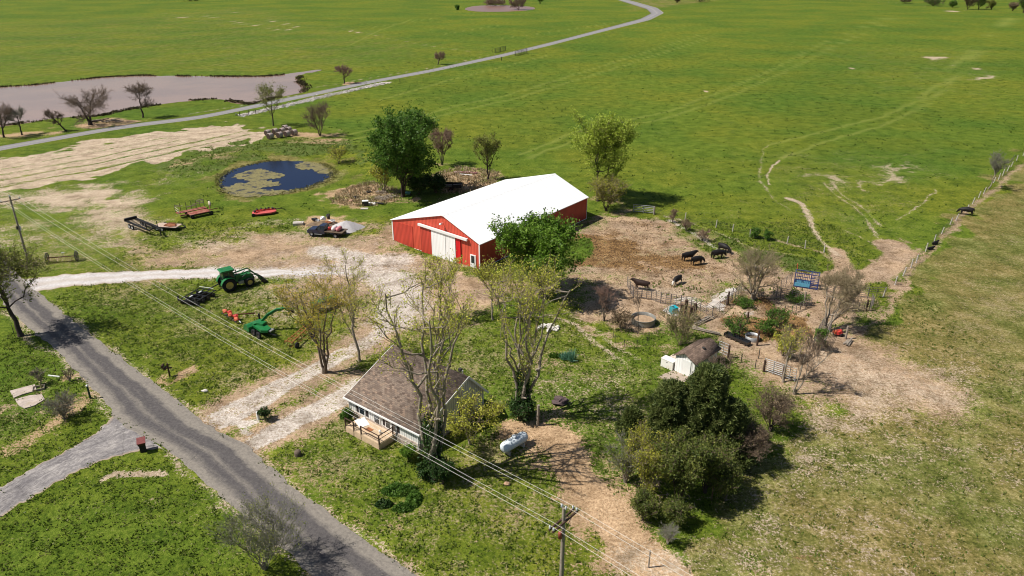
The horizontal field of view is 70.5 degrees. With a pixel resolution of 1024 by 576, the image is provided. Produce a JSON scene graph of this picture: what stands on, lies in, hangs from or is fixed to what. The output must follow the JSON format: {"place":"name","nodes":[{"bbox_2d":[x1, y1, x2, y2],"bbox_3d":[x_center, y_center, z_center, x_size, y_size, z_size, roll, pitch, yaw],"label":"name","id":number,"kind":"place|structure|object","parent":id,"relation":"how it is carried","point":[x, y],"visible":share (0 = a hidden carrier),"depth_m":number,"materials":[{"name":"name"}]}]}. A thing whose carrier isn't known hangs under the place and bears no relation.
{"place":"outdoors","nodes":[
{"label":"outdoors","id":0,"kind":"place"},
{"bbox_2d":[0,417,166,516],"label":"paved driveway","id":1,"kind":"structure","parent":0,"point":[112,437],"depth_m":64.16,"materials":[{"name":"concrete"}]},
{"bbox_2d":[0,70,320,126],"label":"flooded pond","id":2,"kind":"structure","parent":0,"point":[34,101],"depth_m":253.45,"materials":[{"name":"liquid"}]},
{"bbox_2d":[23,267,343,290],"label":"gravel driveway","id":3,"kind":"structure","parent":0,"point":[64,280],"depth_m":102.24,"materials":[{"name":"gravel"}]},
{"bbox_2d":[0,261,415,575],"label":"road","id":4,"kind":"structure","parent":0,"point":[227,467],"depth_m":66.00,"materials":[{"name":"asphalt"}]},
{"bbox_2d":[219,161,332,189],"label":"round pond","id":5,"kind":"structure","parent":0,"point":[293,178],"depth_m":151.55,"materials":[{"name":"blue liquid"}]},
{"bbox_2d":[221,169,337,196],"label":"pond algae","id":6,"kind":"object","parent":5,"relation":"on","point":[257,178],"visible":1,"depth_m":145.20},
{"bbox_2d":[295,162,332,173],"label":"pond algae","id":7,"kind":"object","parent":5,"relation":"on","point":[320,168],"visible":1,"depth_m":157.48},
{"bbox_2d":[2,199,638,575],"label":"power line","id":8,"kind":"object","parent":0,"point":[353,412],"visible":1,"depth_m":53.57,"materials":[{"name":"metal"}]},
{"bbox_2d":[465,5,534,11],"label":"pond","id":9,"kind":"structure","parent":0,"point":[494,8],"depth_m":753.20,"materials":[{"name":"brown liquid"}]},
{"bbox_2d":[0,0,1023,575],"bbox_3d":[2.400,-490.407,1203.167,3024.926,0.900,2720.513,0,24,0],"label":"ground","id":10,"kind":"structure","parent":0,"point":[92,188],"depth_m":109.96,"materials":[{"name":"plant"}]},
{"bbox_2d":[0,102,14,137],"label":"bare tree","id":11,"kind":"object","parent":10,"relation":"on","point":[7,110],"visible":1,"depth_m":183.54,"materials":[{"name":"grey plant"}]},
{"bbox_2d":[1,105,24,134],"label":"bare tree","id":12,"kind":"object","parent":10,"relation":"on","point":[20,113],"visible":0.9,"depth_m":186.61,"materials":[{"name":"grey plant"}]},
{"bbox_2d":[0,195,29,262],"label":"utility pole","id":13,"kind":"object","parent":10,"relation":"on","point":[18,228],"visible":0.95,"depth_m":104.15,"materials":[{"name":"brown wood"}]},
{"bbox_2d":[1,191,678,573],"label":"power line","id":14,"kind":"object","parent":13,"relation":"attached to","point":[399,419],"visible":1,"depth_m":51.91,"materials":[{"name":"metal"}]},
{"bbox_2d":[0,188,691,575],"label":"power line","id":15,"kind":"object","parent":13,"relation":"attached to","point":[382,406],"visible":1,"depth_m":52.83,"materials":[{"name":"metal"}]},
{"bbox_2d":[10,384,35,397],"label":"broken slab","id":16,"kind":"structure","parent":10,"relation":"on","point":[20,391],"depth_m":74.48,"materials":[{"name":"concrete"}]},
{"bbox_2d":[0,237,55,336],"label":"roadside tree","id":17,"kind":"object","parent":10,"relation":"on","point":[14,267],"visible":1,"depth_m":83.69,"materials":[{"name":"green plant"}]},
{"bbox_2d":[15,394,44,408],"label":"broken slab","id":18,"kind":"structure","parent":10,"relation":"on","point":[26,402],"depth_m":72.90,"materials":[{"name":"concrete"}]},
{"bbox_2d":[41,109,66,130],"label":"leaning tree","id":19,"kind":"object","parent":10,"relation":"on","point":[49,114],"visible":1,"depth_m":190.68,"materials":[{"name":"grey plant"}]},
{"bbox_2d":[34,387,81,419],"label":"grey shrub","id":20,"kind":"object","parent":10,"relation":"on","point":[61,402],"visible":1,"depth_m":69.28,"materials":[{"name":"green plant"}]},
{"bbox_2d":[56,85,114,125],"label":"bare oak","id":21,"kind":"object","parent":10,"relation":"on","point":[92,105],"visible":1,"depth_m":197.07,"materials":[{"name":"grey plant"}]},
{"bbox_2d":[121,79,155,117],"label":"bare oak","id":22,"kind":"object","parent":10,"relation":"on","point":[134,89],"visible":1,"depth_m":207.08,"materials":[{"name":"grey plant"}]},
{"bbox_2d":[124,216,161,235],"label":"gooseneck trailer","id":23,"kind":"object","parent":10,"relation":"on","point":[141,222],"visible":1,"depth_m":120.23,"materials":[{"name":"black metal"}]},
{"bbox_2d":[0,73,312,125],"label":"bank reeds","id":24,"kind":"object","parent":10,"relation":"on","point":[304,84],"visible":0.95,"depth_m":257.15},
{"bbox_2d":[174,199,217,218],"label":"bale wagon","id":25,"kind":"object","parent":10,"relation":"on","point":[195,212],"visible":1,"depth_m":126.98,"materials":[{"name":"metal"}]},
{"bbox_2d":[177,284,217,305],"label":"cultivator","id":26,"kind":"object","parent":10,"relation":"on","point":[194,299],"visible":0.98,"depth_m":94.54,"materials":[{"name":"black metal"}]},
{"bbox_2d":[216,266,267,292],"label":"tractor","id":27,"kind":"object","parent":10,"relation":"on","point":[228,280],"visible":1,"depth_m":97.79,"materials":[{"name":"metal"}]},
{"bbox_2d":[199,479,309,570],"bbox_3d":[-17.849,17.623,51.627,7.785,6.317,6.792,0,24,0],"label":"bare shrub","id":28,"kind":"object","parent":10,"relation":"on","point":[272,535],"visible":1,"depth_m":50.89,"materials":[{"name":"grey plant"}]},
{"bbox_2d":[243,307,294,338],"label":"forage harvester","id":29,"kind":"object","parent":10,"relation":"on","point":[260,325],"visible":0.99,"depth_m":86.06,"materials":[{"name":"green paint"}]},
{"bbox_2d":[254,80,286,125],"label":"slim pale tree","id":30,"kind":"object","parent":10,"relation":"on","point":[268,92],"visible":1,"depth_m":195.63,"materials":[{"name":"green plant"}]},
{"bbox_2d":[211,159,339,196],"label":"bank reeds","id":31,"kind":"object","parent":10,"relation":"on","point":[295,189],"visible":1,"depth_m":149.17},
{"bbox_2d":[235,82,388,116],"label":"riprap","id":32,"kind":"object","parent":10,"relation":"on","point":[312,99],"visible":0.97,"depth_m":238.63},
{"bbox_2d":[267,254,359,373],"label":"young leafed tree","id":33,"kind":"object","parent":10,"relation":"on","point":[321,352],"visible":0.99,"depth_m":74.35,"materials":[{"name":"green plant"}]},
{"bbox_2d":[300,100,332,135],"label":"tree","id":34,"kind":"object","parent":10,"relation":"on","point":[321,109],"visible":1,"depth_m":184.11,"materials":[{"name":"brown plant"}]},
{"bbox_2d":[306,223,347,237],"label":"pickup truck","id":35,"kind":"object","parent":10,"relation":"on","point":[322,228],"visible":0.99,"depth_m":116.49,"materials":[{"name":"grey paint"}]},
{"bbox_2d":[0,0,662,150],"bbox_3d":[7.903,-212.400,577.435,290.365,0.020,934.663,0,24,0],"label":"lane","id":36,"kind":"structure","parent":10,"relation":"on","point":[654,11],"depth_m":255.49,"materials":[{"name":"gravel"}]},
{"bbox_2d":[325,145,347,163],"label":"yellow shrub","id":37,"kind":"object","parent":10,"relation":"on","point":[338,153],"visible":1,"depth_m":159.97,"materials":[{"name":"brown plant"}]},
{"bbox_2d":[330,220,364,234],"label":"gravel pile","id":38,"kind":"object","parent":10,"relation":"on","point":[351,227],"visible":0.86,"depth_m":118.92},
{"bbox_2d":[320,247,389,361],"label":"slender tree","id":39,"kind":"object","parent":10,"relation":"on","point":[353,313],"visible":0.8,"depth_m":76.66,"materials":[{"name":"brown plant"}]},
{"bbox_2d":[365,164,394,191],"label":"yellow shrub","id":40,"kind":"object","parent":10,"relation":"on","point":[378,174],"visible":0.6,"depth_m":138.47,"materials":[{"name":"brown plant"}]},
{"bbox_2d":[380,481,418,497],"bbox_3d":[-9.342,16.615,60.335,3.334,0.923,1.801,0,24,0],"label":"iris bed","id":41,"kind":"object","parent":10,"relation":"on","point":[395,488],"visible":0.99,"depth_m":60.15,"materials":[{"name":"green plant"}]},
{"bbox_2d":[361,101,443,197],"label":"dense tree","id":42,"kind":"object","parent":10,"relation":"on","point":[400,152],"visible":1,"depth_m":130.49,"materials":[{"name":"green plant"}]},
{"bbox_2d":[392,501,413,512],"bbox_3d":[-8.790,17.563,58.349,1.922,0.775,1.229,0,24,0],"label":"iris bed","id":43,"kind":"object","parent":10,"relation":"on","point":[400,506],"visible":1,"depth_m":58.22,"materials":[{"name":"green plant"}]},
{"bbox_2d":[397,442,417,459],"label":"garden bush","id":44,"kind":"object","parent":10,"relation":"on","point":[407,452],"visible":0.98,"depth_m":63.66,"materials":[{"name":"green plant"}]},
{"bbox_2d":[327,164,499,206],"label":"dead weeds","id":45,"kind":"object","parent":10,"relation":"on","point":[448,174],"visible":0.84,"depth_m":142.84,"materials":[{"name":"plant"}]},
{"bbox_2d":[405,490,422,508],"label":"bush","id":46,"kind":"object","parent":10,"relation":"on","point":[414,494],"visible":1,"depth_m":59.19,"materials":[{"name":"green plant"}]},
{"bbox_2d":[343,345,488,450],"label":"house","id":47,"kind":"structure","parent":10,"relation":"on","point":[394,393],"depth_m":68.10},
{"bbox_2d":[353,248,482,486],"bbox_3d":[-6.482,7.490,57.799,9.440,19.835,8.715,-14,28,-29],"label":"pollarded tree","id":48,"kind":"object","parent":10,"relation":"on","point":[433,447],"visible":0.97,"depth_m":57.31,"materials":[{"name":"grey plant"}]},
{"bbox_2d":[406,172,433,194],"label":"undergrowth","id":49,"kind":"object","parent":10,"relation":"on","point":[414,183],"visible":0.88,"depth_m":137.00,"materials":[{"name":"green plant"}]},
{"bbox_2d":[0,137,846,487],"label":"weed tufts","id":50,"kind":"object","parent":10,"relation":"on","point":[296,145],"visible":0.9,"depth_m":122.95,"materials":[{"name":"green plant"}]},
{"bbox_2d":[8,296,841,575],"bbox_3d":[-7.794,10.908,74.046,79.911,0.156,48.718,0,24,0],"label":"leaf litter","id":51,"kind":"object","parent":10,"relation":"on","point":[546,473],"visible":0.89,"depth_m":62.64,"materials":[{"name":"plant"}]},
{"bbox_2d":[426,171,447,192],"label":"undergrowth","id":52,"kind":"object","parent":10,"relation":"on","point":[439,182],"visible":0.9,"depth_m":138.05,"materials":[{"name":"green plant"}]},
{"bbox_2d":[416,254,460,318],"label":"young leafed tree","id":53,"kind":"object","parent":10,"relation":"on","point":[434,267],"visible":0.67,"depth_m":87.22,"materials":[{"name":"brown plant"}]},
{"bbox_2d":[425,456,456,484],"bbox_3d":[-5.903,15.382,60.774,2.595,2.996,2.444,-11,26,-24],"label":"ivy bush","id":54,"kind":"object","parent":10,"relation":"on","point":[440,473],"visible":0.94,"depth_m":60.30,"materials":[{"name":"green plant"}]},
{"bbox_2d":[428,126,455,164],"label":"tree","id":55,"kind":"object","parent":10,"relation":"on","point":[447,134],"visible":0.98,"depth_m":157.04,"materials":[{"name":"brown plant"}]},
{"bbox_2d":[442,381,508,444],"bbox_3d":[-3.199,12.071,65.020,5.883,5.605,6.908,0,24,0],"label":"bush","id":56,"kind":"object","parent":10,"relation":"on","point":[453,426],"visible":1,"depth_m":64.67,"materials":[{"name":"plant"}]},
{"bbox_2d":[472,131,501,179],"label":"sparse tree","id":57,"kind":"object","parent":10,"relation":"on","point":[489,147],"visible":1,"depth_m":145.26,"materials":[{"name":"green plant"}]},
{"bbox_2d":[468,255,506,320],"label":"young leafed tree","id":58,"kind":"object","parent":10,"relation":"on","point":[483,277],"visible":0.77,"depth_m":86.85,"materials":[{"name":"green plant"}]},
{"bbox_2d":[390,173,588,268],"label":"red barn","id":59,"kind":"structure","parent":10,"relation":"on","point":[458,225],"depth_m":111.73,"materials":[{"name":"metal"}]},
{"bbox_2d":[420,226,431,254],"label":"sliding door","id":60,"kind":"structure","parent":59,"relation":"in","point":[426,243],"depth_m":109.56,"materials":[{"name":"red"}]},
{"bbox_2d":[431,230,455,261],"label":"sliding door","id":61,"kind":"structure","parent":59,"relation":"in","point":[441,243],"depth_m":107.55,"materials":[{"name":"white"}]},
{"bbox_2d":[0,220,1023,575],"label":"grass tufts","id":62,"kind":"object","parent":10,"relation":"on","point":[328,460],"visible":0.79,"depth_m":70.91,"materials":[{"name":"plant"}]},
{"bbox_2d":[500,431,527,455],"bbox_3d":[0.196,13.921,65.333,3.100,1.590,1.000,-21,32,-39],"label":"propane tank","id":63,"kind":"object","parent":10,"relation":"on","point":[507,446],"visible":1,"depth_m":64.85,"materials":[{"name":"metal"}]},
{"bbox_2d":[503,395,535,420],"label":"ivy bush","id":64,"kind":"object","parent":10,"relation":"on","point":[517,407],"visible":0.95,"depth_m":68.84,"materials":[{"name":"green plant"}]},
{"bbox_2d":[474,248,586,422],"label":"tall yard tree","id":65,"kind":"object","parent":10,"relation":"on","point":[524,374],"visible":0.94,"depth_m":65.94,"materials":[{"name":"green plant"}]},
{"bbox_2d":[486,207,589,297],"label":"maple tree","id":66,"kind":"object","parent":10,"relation":"on","point":[537,239],"visible":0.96,"depth_m":90.98,"materials":[{"name":"green plant"}]},
{"bbox_2d":[102,46,1023,267],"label":"pasture clumps","id":67,"kind":"object","parent":10,"relation":"on","point":[697,133],"visible":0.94,"depth_m":200.49,"materials":[{"name":"green plant"}]},
{"bbox_2d":[548,503,577,575],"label":"utility pole","id":68,"kind":"object","parent":10,"relation":"on","point":[564,519],"visible":0.98,"depth_m":44.27,"materials":[{"name":"brown wood"}]},
{"bbox_2d":[9,206,628,574],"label":"power line","id":69,"kind":"object","parent":68,"relation":"attached to","point":[355,417],"visible":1,"depth_m":53.27,"materials":[{"name":"metal"}]},
{"bbox_2d":[568,105,641,201],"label":"round tree","id":70,"kind":"object","parent":10,"relation":"on","point":[603,137],"visible":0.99,"depth_m":129.30,"materials":[{"name":"green plant"}]},
{"bbox_2d":[592,282,618,320],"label":"bare sapling","id":71,"kind":"object","parent":10,"relation":"on","point":[602,294],"visible":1,"depth_m":88.42,"materials":[{"name":"grey plant"}]},
{"bbox_2d":[584,171,631,210],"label":"brown shrub","id":72,"kind":"object","parent":10,"relation":"on","point":[601,184],"visible":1,"depth_m":126.87,"materials":[{"name":"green plant"}]},
{"bbox_2d":[606,304,634,328],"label":"weed bush","id":73,"kind":"object","parent":10,"relation":"on","point":[623,318],"visible":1,"depth_m":86.88,"materials":[{"name":"brown plant"}]},
{"bbox_2d":[602,427,644,482],"bbox_3d":[9.605,14.378,60.367,4.111,5.161,3.627,17,29,34],"label":"grey thicket shrub","id":74,"kind":"object","parent":10,"relation":"on","point":[620,464],"visible":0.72,"depth_m":60.18,"materials":[{"name":"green plant"}]},
{"bbox_2d":[614,403,646,436],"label":"pine tree","id":75,"kind":"object","parent":10,"relation":"on","point":[631,414],"visible":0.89,"depth_m":66.60,"materials":[{"name":"green plant"}]},
{"bbox_2d":[631,312,655,327],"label":"stock tank","id":76,"kind":"object","parent":10,"relation":"on","point":[646,319],"visible":0.84,"depth_m":88.64,"materials":[{"name":"metal"}]},
{"bbox_2d":[626,483,664,520],"bbox_3d":[10.444,17.247,56.773,3.229,2.829,3.068,13,27,27],"label":"thicket shrub","id":77,"kind":"object","parent":10,"relation":"on","point":[643,504],"visible":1,"depth_m":56.50,"materials":[{"name":"green plant"}]},
{"bbox_2d":[620,418,677,497],"bbox_3d":[11.193,14.062,59.067,4.885,6.793,5.864,0,24,0],"label":"tree","id":78,"kind":"object","parent":10,"relation":"on","point":[648,457],"visible":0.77,"depth_m":58.45,"materials":[{"name":"green plant"}]},
{"bbox_2d":[636,377,695,449],"bbox_3d":[14.001,11.531,63.544,5.273,7.790,5.563,20,31,38],"label":"pine tree","id":79,"kind":"object","parent":10,"relation":"on","point":[666,412],"visible":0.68,"depth_m":62.44,"materials":[{"name":"green plant"}]},
{"bbox_2d":[661,355,674,370],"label":"chest freezer","id":80,"kind":"object","parent":10,"relation":"on","point":[667,362],"visible":0.91,"depth_m":78.66,"materials":[{"name":"white metal"}]},
{"bbox_2d":[656,520,680,544],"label":"grey thicket shrub","id":81,"kind":"object","parent":10,"relation":"on","point":[670,535],"visible":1,"depth_m":54.28,"materials":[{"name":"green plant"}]},
{"bbox_2d":[656,494,696,528],"bbox_3d":[12.802,17.461,56.219,2.804,2.888,2.582,-22,32,-40],"label":"thicket shrub","id":82,"kind":"object","parent":10,"relation":"on","point":[676,511],"visible":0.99,"depth_m":55.84,"materials":[{"name":"green plant"}]},
{"bbox_2d":[658,302,705,344],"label":"vase shrub","id":83,"kind":"object","parent":10,"relation":"on","point":[686,322],"visible":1,"depth_m":82.28,"materials":[{"name":"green plant"}]},
{"bbox_2d":[646,423,729,500],"bbox_3d":[13.280,14.664,57.632,5.222,6.856,5.597,-15,28,-30],"label":"tree","id":84,"kind":"object","parent":10,"relation":"on","point":[683,463],"visible":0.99,"depth_m":56.36,"materials":[{"name":"green plant"}]},
{"bbox_2d":[672,338,721,376],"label":"shed","id":85,"kind":"structure","parent":10,"relation":"on","point":[690,358],"depth_m":77.63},
{"bbox_2d":[673,361,749,452],"bbox_3d":[16.753,10.856,62.822,6.219,9.609,6.706,-15,28,-31],"label":"pine tree","id":86,"kind":"object","parent":10,"relation":"on","point":[707,385],"visible":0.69,"depth_m":61.35,"materials":[{"name":"green plant"}]},
{"bbox_2d":[688,429,741,495],"bbox_3d":[16.028,14.383,59.215,4.862,6.085,5.318,0,24,0],"label":"tree","id":87,"kind":"object","parent":10,"relation":"on","point":[717,464],"visible":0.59,"depth_m":58.46,"materials":[{"name":"green plant"}]},
{"bbox_2d":[706,287,735,307],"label":"concrete ramp","id":88,"kind":"structure","parent":10,"relation":"on","point":[715,301],"depth_m":95.18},
{"bbox_2d":[707,352,735,372],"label":"brush","id":89,"kind":"object","parent":10,"relation":"on","point":[714,358],"visible":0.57,"depth_m":76.87,"materials":[{"name":"brown plant"}]},
{"bbox_2d":[707,454,745,500],"bbox_3d":[17.325,15.745,58.665,3.403,4.043,3.681,0,24,0],"label":"thicket shrub","id":90,"kind":"object","parent":10,"relation":"on","point":[727,485],"visible":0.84,"depth_m":57.94,"materials":[{"name":"green plant"}]},
{"bbox_2d":[568,216,889,321],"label":"yard clods","id":91,"kind":"object","parent":10,"relation":"on","point":[665,265],"visible":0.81,"depth_m":106.36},
{"bbox_2d":[707,395,757,468],"bbox_3d":[18.845,12.297,62.695,5.305,7.077,5.167,14,28,29],"label":"pine tree","id":92,"kind":"object","parent":10,"relation":"on","point":[738,419],"visible":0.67,"depth_m":61.23,"materials":[{"name":"green plant"}]},
{"bbox_2d":[721,314,750,335],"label":"weed bush","id":93,"kind":"object","parent":10,"relation":"on","point":[731,325],"visible":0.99,"depth_m":85.66,"materials":[{"name":"green plant"}]},
{"bbox_2d":[723,331,750,345],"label":"feed bunk","id":94,"kind":"object","parent":10,"relation":"on","point":[740,339],"visible":0.99,"depth_m":84.49,"materials":[{"name":"black plastic"}]},
{"bbox_2d":[734,295,755,308],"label":"weed bush","id":95,"kind":"object","parent":10,"relation":"on","point":[743,301],"visible":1,"depth_m":92.80,"materials":[{"name":"green plant"}]},
{"bbox_2d":[730,421,774,466],"bbox_3d":[20.267,13.591,62.447,4.256,4.913,4.572,0,24,0],"label":"brown thicket shrub","id":96,"kind":"object","parent":10,"relation":"on","point":[761,435],"visible":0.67,"depth_m":61.64,"materials":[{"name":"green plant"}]},
{"bbox_2d":[732,240,788,299],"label":"bare tree","id":97,"kind":"object","parent":10,"relation":"on","point":[751,270],"visible":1,"depth_m":93.12,"materials":[{"name":"brown plant"}]},
{"bbox_2d":[754,318,778,333],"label":"weed bush","id":98,"kind":"object","parent":10,"relation":"on","point":[769,324],"visible":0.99,"depth_m":85.65,"materials":[{"name":"green plant"}]},
{"bbox_2d":[746,385,799,431],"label":"brown thicket shrub","id":99,"kind":"object","parent":10,"relation":"on","point":[782,404],"visible":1,"depth_m":66.89,"materials":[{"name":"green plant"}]},
{"bbox_2d":[765,305,791,327],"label":"weed bush","id":100,"kind":"object","parent":10,"relation":"on","point":[775,312],"visible":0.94,"depth_m":87.36,"materials":[{"name":"green plant"}]},
{"bbox_2d":[773,331,802,355],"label":"weed bush","id":101,"kind":"object","parent":10,"relation":"on","point":[779,342],"visible":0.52,"depth_m":80.38,"materials":[{"name":"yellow plant"}]},
{"bbox_2d":[778,323,810,382],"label":"bare tree","id":102,"kind":"object","parent":10,"relation":"on","point":[796,347],"visible":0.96,"depth_m":74.58,"materials":[{"name":"plant"}]},
{"bbox_2d":[784,287,810,304],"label":"weed bush","id":103,"kind":"object","parent":10,"relation":"on","point":[796,299],"visible":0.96,"depth_m":93.67,"materials":[{"name":"green plant"}]},
{"bbox_2d":[793,263,819,289],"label":"squeeze chute","id":104,"kind":"object","parent":10,"relation":"on","point":[802,284],"visible":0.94,"depth_m":98.47,"materials":[{"name":"blue metal"}]},
{"bbox_2d":[792,328,834,394],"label":"bare tree","id":105,"kind":"object","parent":10,"relation":"on","point":[811,341],"visible":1,"depth_m":72.58,"materials":[{"name":"grey plant"}]},
{"bbox_2d":[649,209,1023,575],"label":"dry grass tufts","id":106,"kind":"object","parent":10,"relation":"on","point":[896,442],"visible":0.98,"depth_m":67.25,"materials":[{"name":"plant"}]},
{"bbox_2d":[812,255,871,330],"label":"bare tree","id":107,"kind":"object","parent":10,"relation":"on","point":[846,282],"visible":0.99,"depth_m":84.92,"materials":[{"name":"brown plant"}]},
{"bbox_2d":[883,153,1023,295],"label":"wire fence","id":108,"kind":"object","parent":10,"relation":"on","point":[941,232],"visible":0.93,"depth_m":118.31,"materials":[{"name":"metal"}]},
{"bbox_2d":[988,149,1015,188],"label":"tree","id":109,"kind":"object","parent":10,"relation":"on","point":[996,166],"visible":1,"depth_m":139.88,"materials":[{"name":"grey plant"}]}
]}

